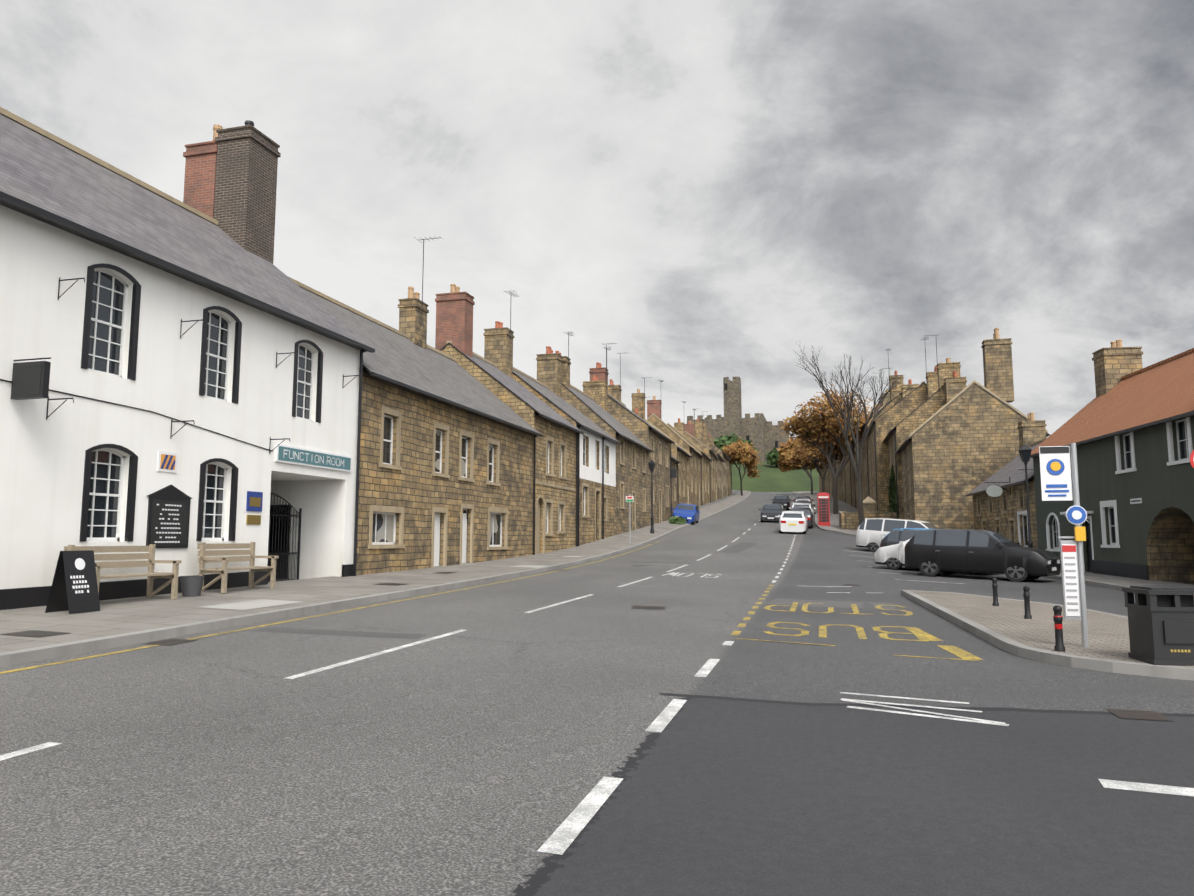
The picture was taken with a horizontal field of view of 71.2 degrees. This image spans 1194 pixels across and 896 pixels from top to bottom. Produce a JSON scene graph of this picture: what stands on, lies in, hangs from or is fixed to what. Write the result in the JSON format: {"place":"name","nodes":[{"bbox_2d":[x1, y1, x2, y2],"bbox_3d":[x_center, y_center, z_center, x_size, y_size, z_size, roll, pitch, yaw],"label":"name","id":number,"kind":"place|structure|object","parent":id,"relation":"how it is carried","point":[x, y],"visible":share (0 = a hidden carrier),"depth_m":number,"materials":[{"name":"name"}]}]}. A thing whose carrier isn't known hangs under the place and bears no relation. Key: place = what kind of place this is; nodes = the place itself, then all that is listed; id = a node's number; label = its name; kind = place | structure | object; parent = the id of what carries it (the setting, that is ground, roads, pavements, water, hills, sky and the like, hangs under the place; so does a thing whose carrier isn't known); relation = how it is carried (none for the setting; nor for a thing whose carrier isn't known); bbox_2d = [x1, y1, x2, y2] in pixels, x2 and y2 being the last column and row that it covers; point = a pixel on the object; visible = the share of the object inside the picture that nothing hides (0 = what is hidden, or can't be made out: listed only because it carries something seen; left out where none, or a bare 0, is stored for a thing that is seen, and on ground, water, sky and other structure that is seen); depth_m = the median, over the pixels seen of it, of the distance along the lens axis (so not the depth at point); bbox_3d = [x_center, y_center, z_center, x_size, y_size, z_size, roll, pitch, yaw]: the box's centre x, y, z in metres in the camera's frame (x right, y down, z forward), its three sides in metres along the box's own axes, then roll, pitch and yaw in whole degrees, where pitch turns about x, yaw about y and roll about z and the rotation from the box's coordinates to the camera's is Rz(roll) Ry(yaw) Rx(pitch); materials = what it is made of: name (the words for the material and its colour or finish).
{"place":"outdoors","nodes":[
{"label":"outdoors","id":0,"kind":"place"},
{"bbox_2d":[0,277,360,581],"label":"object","id":1,"kind":"object","parent":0,"point":[168,518],"visible":0.65,"depth_m":15.76,"materials":[{"name":"black metal"}]},
{"bbox_2d":[0,490,750,667],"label":"pavement","id":2,"kind":"structure","parent":0,"point":[113,623],"depth_m":14.25,"materials":[{"name":"grey concrete"}]},
{"bbox_2d":[45,550,99,613],"bbox_3d":[-7.738,1.975,12.362,0.440,0.900,0.540,-2,-6,15],"label":"sandwich board","id":3,"kind":"object","parent":2,"relation":"on","point":[74,587],"visible":1,"depth_m":12.29,"materials":[{"name":"black wood"}]},
{"bbox_2d":[64,544,181,598],"bbox_3d":[-7.819,2.080,13.832,0.670,0.950,1.800,-2,-6,15],"label":"bench","id":4,"kind":"object","parent":2,"relation":"on","point":[151,574],"visible":0.67,"depth_m":14.29,"materials":[{"name":"brown wood"}]},
{"bbox_2d":[180,576,204,596],"bbox_3d":[-7.376,2.513,15.175,0.420,0.360,0.420,-2,-6,15],"label":"planter pot","id":5,"kind":"object","parent":2,"relation":"on","point":[191,586],"visible":0.98,"depth_m":15.03,"materials":[{"name":"grey"}]},
{"bbox_2d":[197,542,278,592],"bbox_3d":[-7.084,2.345,16.521,0.670,0.950,1.600,-2,-6,15],"label":"bench","id":6,"kind":"object","parent":2,"relation":"on","point":[203,552],"visible":0.9,"depth_m":16.51,"materials":[{"name":"brown wood"}]},
{"bbox_2d":[669,516,681,523],"bbox_3d":[5.829,5.371,62.299,1.035,0.651,0.954,2,-7,-17],"label":"shrub","id":7,"kind":"object","parent":2,"relation":"on","point":[674,519],"visible":1,"depth_m":62.07,"materials":[{"name":"green plant"}]},
{"bbox_2d":[679,516,685,523],"bbox_3d":[6.343,5.509,63.431,0.927,0.609,1.012,-2,-6,15],"label":"shrub","id":8,"kind":"object","parent":2,"relation":"on","point":[683,519],"visible":0.56,"depth_m":63.20,"materials":[{"name":"green plant"}]},
{"bbox_2d":[721,437,761,495],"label":"autumn tree","id":9,"kind":"object","parent":2,"relation":"on","point":[746,452],"depth_m":145.82,"materials":[{"name":"brown plant"}]},
{"bbox_2d":[0,490,1193,895],"bbox_3d":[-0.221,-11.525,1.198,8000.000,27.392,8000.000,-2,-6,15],"label":"road","id":10,"kind":"structure","parent":0,"point":[492,744],"depth_m":5.93,"materials":[{"name":"grey asphalt"}]},
{"bbox_2d":[0,107,374,609],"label":"pub","id":11,"kind":"structure","parent":10,"relation":"on","point":[152,266],"depth_m":15.98,"materials":[{"name":"paint"}]},
{"bbox_2d":[289,236,542,574],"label":"stone house","id":12,"kind":"structure","parent":10,"relation":"on","point":[450,439],"depth_m":27.13,"materials":[{"name":"stone"}]},
{"bbox_2d":[435,284,583,553],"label":"stone house","id":13,"kind":"structure","parent":10,"relation":"on","point":[556,496],"depth_m":37.40,"materials":[{"name":"stone"}]},
{"bbox_2d":[512,346,621,545],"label":"stone house","id":14,"kind":"structure","parent":10,"relation":"on","point":[596,482],"depth_m":45.49,"materials":[{"name":"stone"}]},
{"bbox_2d":[254,542,894,638],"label":"road patches","id":15,"kind":"object","parent":10,"relation":"on","point":[739,547],"visible":0.81,"depth_m":18.32,"materials":[{"name":"grey asphalt"}]},
{"bbox_2d":[0,543,1172,720],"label":"manhole covers","id":16,"kind":"object","parent":10,"relation":"on","point":[1119,713],"visible":0.92,"depth_m":10.67,"materials":[{"name":"metal"}]},
{"bbox_2d":[0,494,1193,854],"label":"road markings","id":17,"kind":"structure","parent":10,"relation":"on","point":[568,830],"depth_m":7.71,"materials":[{"name":"white paint"}]},
{"bbox_2d":[555,331,653,534],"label":"house","id":18,"kind":"structure","parent":10,"relation":"on","point":[590,401],"depth_m":52.97,"materials":[{"name":"stone"}]},
{"bbox_2d":[626,494,633,542],"bbox_3d":[1.769,3.847,44.831,0.420,2.700,0.095,-2,-6,15],"label":"parking sign","id":19,"kind":"object","parent":10,"relation":"on","point":[629,499],"visible":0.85,"depth_m":44.86,"materials":[{"name":"silver metal"}]},
{"bbox_2d":[589,347,674,525],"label":"house","id":20,"kind":"structure","parent":10,"relation":"on","point":[656,441],"depth_m":60.85,"materials":[{"name":"stone"}]},
{"bbox_2d":[608,353,680,513],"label":"house","id":21,"kind":"structure","parent":10,"relation":"on","point":[614,390],"depth_m":75.36,"materials":[{"name":"stone"}]},
{"bbox_2d":[671,468,677,477],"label":"pub sign","id":22,"kind":"object","parent":21,"relation":"attached to","point":[673,472],"visible":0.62,"depth_m":71.33,"materials":[{"name":"black metal"}]},
{"bbox_2d":[648,458,655,533],"bbox_3d":[3.485,3.086,52.798,0.600,4.950,0.440,-2,-6,15],"label":"lamp post","id":23,"kind":"object","parent":10,"relation":"on","point":[651,463],"visible":0.98,"depth_m":52.79,"materials":[{"name":"black metal"}]},
{"bbox_2d":[631,377,692,504],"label":"house","id":24,"kind":"structure","parent":10,"relation":"on","point":[680,454],"depth_m":80.34,"materials":[{"name":"stone"}]},
{"bbox_2d":[647,380,703,505],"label":"house","id":25,"kind":"structure","parent":10,"relation":"on","point":[654,418],"depth_m":88.37,"materials":[{"name":"stone"}]},
{"bbox_2d":[672,503,699,524],"bbox_3d":[7.157,5.228,66.118,2.140,1.801,4.286,-2,-6,15],"label":"blue car","id":26,"kind":"object","parent":10,"relation":"on","point":[689,513],"visible":0.79,"depth_m":64.95,"materials":[{"name":"blue metal"}]},
{"bbox_2d":[667,401,712,504],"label":"house","id":27,"kind":"structure","parent":10,"relation":"on","point":[678,427],"depth_m":101.67,"materials":[{"name":"stone"}]},
{"bbox_2d":[684,409,719,501],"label":"house","id":28,"kind":"structure","parent":10,"relation":"on","point":[689,431],"depth_m":110.70,"materials":[{"name":"stone"}]},
{"bbox_2d":[690,415,724,499],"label":"house","id":29,"kind":"structure","parent":10,"relation":"on","point":[699,436],"depth_m":122.76,"materials":[{"name":"stone"}]},
{"bbox_2d":[692,411,729,497],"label":"house","id":30,"kind":"structure","parent":10,"relation":"on","point":[709,443],"depth_m":129.38,"materials":[{"name":"stone"}]},
{"bbox_2d":[707,433,731,494],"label":"house","id":31,"kind":"structure","parent":10,"relation":"on","point":[729,465],"depth_m":147.92,"materials":[{"name":"stone"}]},
{"bbox_2d":[714,432,757,464],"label":"tree","id":32,"kind":"object","parent":10,"relation":"on","point":[720,441],"depth_m":173.50,"materials":[{"name":"green plant"}]},
{"bbox_2d":[687,377,788,461],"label":"castle keep","id":33,"kind":"structure","parent":10,"relation":"on","point":[761,433],"depth_m":240.70,"materials":[{"name":"grey stone"}]},
{"bbox_2d":[759,504,784,521],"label":"moving car","id":34,"kind":"object","parent":10,"relation":"on","point":[770,512],"visible":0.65,"depth_m":68.69,"materials":[{"name":"grey metal"}]},
{"bbox_2d":[731,461,818,491],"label":"castle mound","id":35,"kind":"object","parent":10,"relation":"on","point":[772,478],"visible":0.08,"depth_m":198.22,"materials":[{"name":"green plant"}]},
{"bbox_2d":[765,447,780,467],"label":"bush","id":36,"kind":"object","parent":35,"relation":"on","point":[772,457],"depth_m":210.30,"materials":[{"name":"green plant"}]},
{"bbox_2d":[771,495,790,509],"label":"moving car","id":37,"kind":"object","parent":10,"relation":"on","point":[784,500],"visible":0.67,"depth_m":92.33,"materials":[{"name":"black metal"}]},
{"bbox_2d":[778,511,809,533],"bbox_3d":[13.657,5.154,57.876,2.182,1.593,4.761,-2,-6,15],"label":"white estate car","id":38,"kind":"object","parent":10,"relation":"on","point":[792,521],"visible":1,"depth_m":55.72,"materials":[{"name":"white metal"}]},
{"bbox_2d":[789,503,815,514],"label":"queue car","id":39,"kind":"object","parent":10,"relation":"on","point":[802,505],"visible":0.33,"depth_m":67.04,"materials":[{"name":"white metal"}]},
{"bbox_2d":[791,507,815,527],"bbox_3d":[15.517,5.315,63.293,2.142,1.596,4.257,-2,-6,15],"label":"queue car","id":40,"kind":"object","parent":10,"relation":"on","point":[810,519],"visible":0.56,"depth_m":61.42,"materials":[{"name":"grey metal"}]},
{"bbox_2d":[793,496,813,502],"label":"queue car","id":41,"kind":"object","parent":10,"relation":"on","point":[802,497],"visible":0.35,"depth_m":88.85,"materials":[{"name":"grey metal"}]},
{"bbox_2d":[792,501,814,506],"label":"queue car","id":42,"kind":"object","parent":10,"relation":"on","point":[804,502],"visible":0.12,"depth_m":78.54,"materials":[{"name":"black"}]},
{"bbox_2d":[793,499,813,503],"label":"queue car","id":43,"kind":"object","parent":10,"relation":"on","point":[803,500],"visible":0.1,"depth_m":83.96,"materials":[{"name":"white metal"}]},
{"bbox_2d":[819,469,822,492],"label":"house","id":44,"kind":"structure","parent":10,"relation":"on","point":[820,485],"depth_m":171.26,"materials":[{"name":"stone"}]},
{"bbox_2d":[822,461,826,492],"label":"house","id":45,"kind":"structure","parent":10,"relation":"on","point":[823,469],"depth_m":158.78,"materials":[{"name":"stone"}]},
{"bbox_2d":[826,458,829,494],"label":"house","id":46,"kind":"structure","parent":10,"relation":"on","point":[828,480],"depth_m":150.93,"materials":[{"name":"stone"}]},
{"bbox_2d":[829,469,832,496],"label":"house","id":47,"kind":"structure","parent":10,"relation":"on","point":[831,485],"depth_m":144.01,"materials":[{"name":"stone"}]},
{"bbox_2d":[838,457,846,502],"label":"house","id":48,"kind":"structure","parent":10,"relation":"on","point":[843,485],"depth_m":117.25,"materials":[{"name":"stone"}]},
{"bbox_2d":[836,409,864,499],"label":"house","id":49,"kind":"structure","parent":10,"relation":"on","point":[839,485],"depth_m":126.55,"materials":[{"name":"stone"}]},
{"bbox_2d":[795,340,912,524],"bbox_3d":[18.250,-0.773,59.859,7.349,14.048,8.394,2,-7,-21],"label":"bare tree trunk","id":50,"kind":"object","parent":10,"relation":"on","point":[857,464],"visible":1,"depth_m":59.62,"materials":[{"name":"brown plant"}]},
{"bbox_2d":[845,387,879,505],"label":"house","id":51,"kind":"structure","parent":10,"relation":"on","point":[848,484],"depth_m":106.68,"materials":[{"name":"stone"}]},
{"bbox_2d":[839,496,896,529],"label":"churchyard wall","id":52,"kind":"structure","parent":10,"relation":"on","point":[848,520],"depth_m":60.41,"materials":[{"name":"stone"}]},
{"bbox_2d":[850,375,885,508],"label":"house","id":53,"kind":"structure","parent":10,"relation":"on","point":[853,478],"depth_m":98.09,"materials":[{"name":"stone"}]},
{"bbox_2d":[854,349,903,508],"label":"house","id":54,"kind":"structure","parent":10,"relation":"on","point":[892,378],"depth_m":86.01,"materials":[{"name":"stone"}]},
{"bbox_2d":[859,367,901,499],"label":"house","id":55,"kind":"structure","parent":10,"relation":"on","point":[895,392],"depth_m":79.37,"materials":[{"name":"stone"}]},
{"bbox_2d":[888,465,898,518],"bbox_3d":[22.386,3.824,62.577,0.655,5.262,6.588,-2,-6,15],"label":"conifer tree","id":56,"kind":"object","parent":10,"relation":"on","point":[892,494],"depth_m":62.55,"materials":[{"name":"green plant"}]},
{"bbox_2d":[865,379,926,511],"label":"house","id":57,"kind":"structure","parent":10,"relation":"on","point":[905,406],"depth_m":66.61,"materials":[{"name":"stone"}]},
{"bbox_2d":[856,518,938,551],"bbox_3d":[15.795,4.548,42.465,4.785,1.978,2.221,-6,-8,42],"label":"white van","id":58,"kind":"object","parent":10,"relation":"on","point":[871,533],"visible":0.35,"depth_m":42.62,"materials":[{"name":"white metal"}]},
{"bbox_2d":[884,528,930,537],"bbox_3d":[15.098,4.376,37.261,4.230,1.618,2.141,-6,-8,42],"label":"blue hatchback car","id":59,"kind":"object","parent":10,"relation":"on","point":[909,529],"visible":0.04,"depth_m":37.52,"materials":[{"name":"blue"}]},
{"bbox_2d":[883,335,960,518],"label":"ivy house","id":60,"kind":"structure","parent":10,"relation":"on","point":[897,436],"depth_m":59.57,"materials":[{"name":"stone"}]},
{"bbox_2d":[875,530,971,574],"bbox_3d":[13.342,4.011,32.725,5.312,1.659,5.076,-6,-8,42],"label":"hatchback car","id":61,"kind":"object","parent":10,"relation":"on","point":[892,557],"depth_m":31.76,"materials":[{"name":"white metal"}]},
{"bbox_2d":[895,328,1049,528],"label":"stone house","id":62,"kind":"structure","parent":10,"relation":"on","point":[959,445],"depth_m":51.14,"materials":[{"name":"stone"}]},
{"bbox_2d":[904,529,1059,581],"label":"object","id":63,"kind":"object","parent":10,"relation":"on","point":[933,552],"visible":1,"depth_m":27.52,"materials":[{"name":"black metal"}]},
{"bbox_2d":[1018,441,1033,547],"bbox_3d":[17.305,2.341,33.462,0.600,5.250,0.440,-2,-6,15],"label":"lamp post","id":64,"kind":"object","parent":10,"relation":"on","point":[1024,450],"visible":0.88,"depth_m":33.52,"materials":[{"name":"black metal"}]},
{"bbox_2d":[965,412,1087,563],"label":"stone house","id":65,"kind":"structure","parent":10,"relation":"on","point":[1004,513],"depth_m":42.56,"materials":[{"name":"stone"}]},
{"bbox_2d":[984,477,1010,496],"bbox_3d":[19.139,1.865,39.834,1.170,0.943,0.040,-1,-6,9],"label":"oval hanging sign","id":66,"kind":"object","parent":65,"relation":"attached to","point":[994,491],"visible":0.96,"depth_m":39.82,"materials":[{"name":"white metal"}]},
{"bbox_2d":[1030,339,1193,584],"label":"green house","id":67,"kind":"structure","parent":10,"relation":"on","point":[1128,430],"depth_m":28.84,"materials":[{"name":"paint"}]},
{"bbox_2d":[1190,450,1193,467],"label":"road sign","id":68,"kind":"object","parent":10,"relation":"on","point":[1192,459],"visible":1,"depth_m":17.77,"materials":[{"name":"red metal"}]},
{"bbox_2d":[0,0,1193,437],"label":"sky","id":69,"kind":"structure","parent":0,"point":[703,190],"materials":[{"name":"grey"}]},
{"bbox_2d":[793,491,857,536],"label":"pavement","id":70,"kind":"structure","parent":0,"point":[834,526],"depth_m":83.94,"materials":[{"name":"grey concrete"}]},
{"bbox_2d":[776,438,822,494],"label":"tree","id":71,"kind":"object","parent":70,"relation":"on","point":[784,465],"depth_m":160.13,"materials":[{"name":"brown plant"}]},
{"bbox_2d":[787,438,845,491],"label":"tree","id":72,"kind":"object","parent":70,"relation":"on","point":[792,444],"depth_m":120.58,"materials":[{"name":"brown plant"}]},
{"bbox_2d":[783,414,855,494],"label":"autumn tree","id":73,"kind":"object","parent":70,"relation":"on","point":[797,450],"depth_m":98.56,"materials":[{"name":"brown plant"}]},
{"bbox_2d":[817,492,829,525],"bbox_3d":[17.392,4.765,63.926,0.908,2.720,0.908,-2,-6,15],"label":"phone box","id":74,"kind":"object","parent":70,"relation":"on","point":[823,498],"visible":0.98,"depth_m":63.54,"materials":[{"name":"red metal"}]},
{"bbox_2d":[775,384,876,513],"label":"autumn tree","id":75,"kind":"object","parent":70,"relation":"on","point":[801,421],"depth_m":81.44,"materials":[{"name":"brown plant"}]},
{"bbox_2d":[901,590,1193,680],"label":"pavement island","id":76,"kind":"structure","parent":0,"point":[1005,625],"depth_m":12.44,"materials":[{"name":"stone"}]},
{"bbox_2d":[992,578,998,605],"bbox_3d":[7.963,2.911,16.669,0.124,0.620,0.124,-2,-6,15],"label":"bollard","id":77,"kind":"object","parent":76,"relation":"on","point":[995,592],"visible":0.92,"depth_m":16.64,"materials":[{"name":"black metal"}]},
{"bbox_2d":[1023,586,1031,618],"bbox_3d":[7.355,2.670,14.256,0.124,0.620,0.124,-2,-6,15],"label":"bollard","id":78,"kind":"object","parent":76,"relation":"on","point":[1026,596],"visible":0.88,"depth_m":14.23,"materials":[{"name":"black metal"}]},
{"bbox_2d":[1053,605,1064,651],"bbox_3d":[5.764,2.281,10.407,0.124,0.620,0.124,-2,-6,15],"label":"bollard","id":79,"kind":"object","parent":76,"relation":"on","point":[1059,646],"visible":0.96,"depth_m":10.38,"materials":[{"name":"black metal"}]},
{"bbox_2d":[1039,443,1088,647],"bbox_3d":[6.144,1.295,10.903,0.513,2.730,0.128,-2,-6,15],"label":"bus stop pole","id":80,"kind":"object","parent":76,"relation":"on","point":[1057,468],"visible":1,"depth_m":10.89,"materials":[{"name":"silver metal"}]},
{"bbox_2d":[1122,586,1193,665],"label":"litter bin","id":81,"kind":"object","parent":76,"relation":"on","point":[1161,624],"visible":1,"depth_m":9.36,"materials":[{"name":"black"}]},
{"bbox_2d":[1060,498,1141,524],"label":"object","id":82,"kind":"object","parent":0,"point":[1135,500],"visible":0.58,"depth_m":28.00,"materials":[{"name":"white"}]},
{"bbox_2d":[1041,568,1193,599],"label":"pavement","id":83,"kind":"structure","parent":0,"point":[1106,581],"depth_m":25.71,"materials":[{"name":"grey concrete"}]}
]}

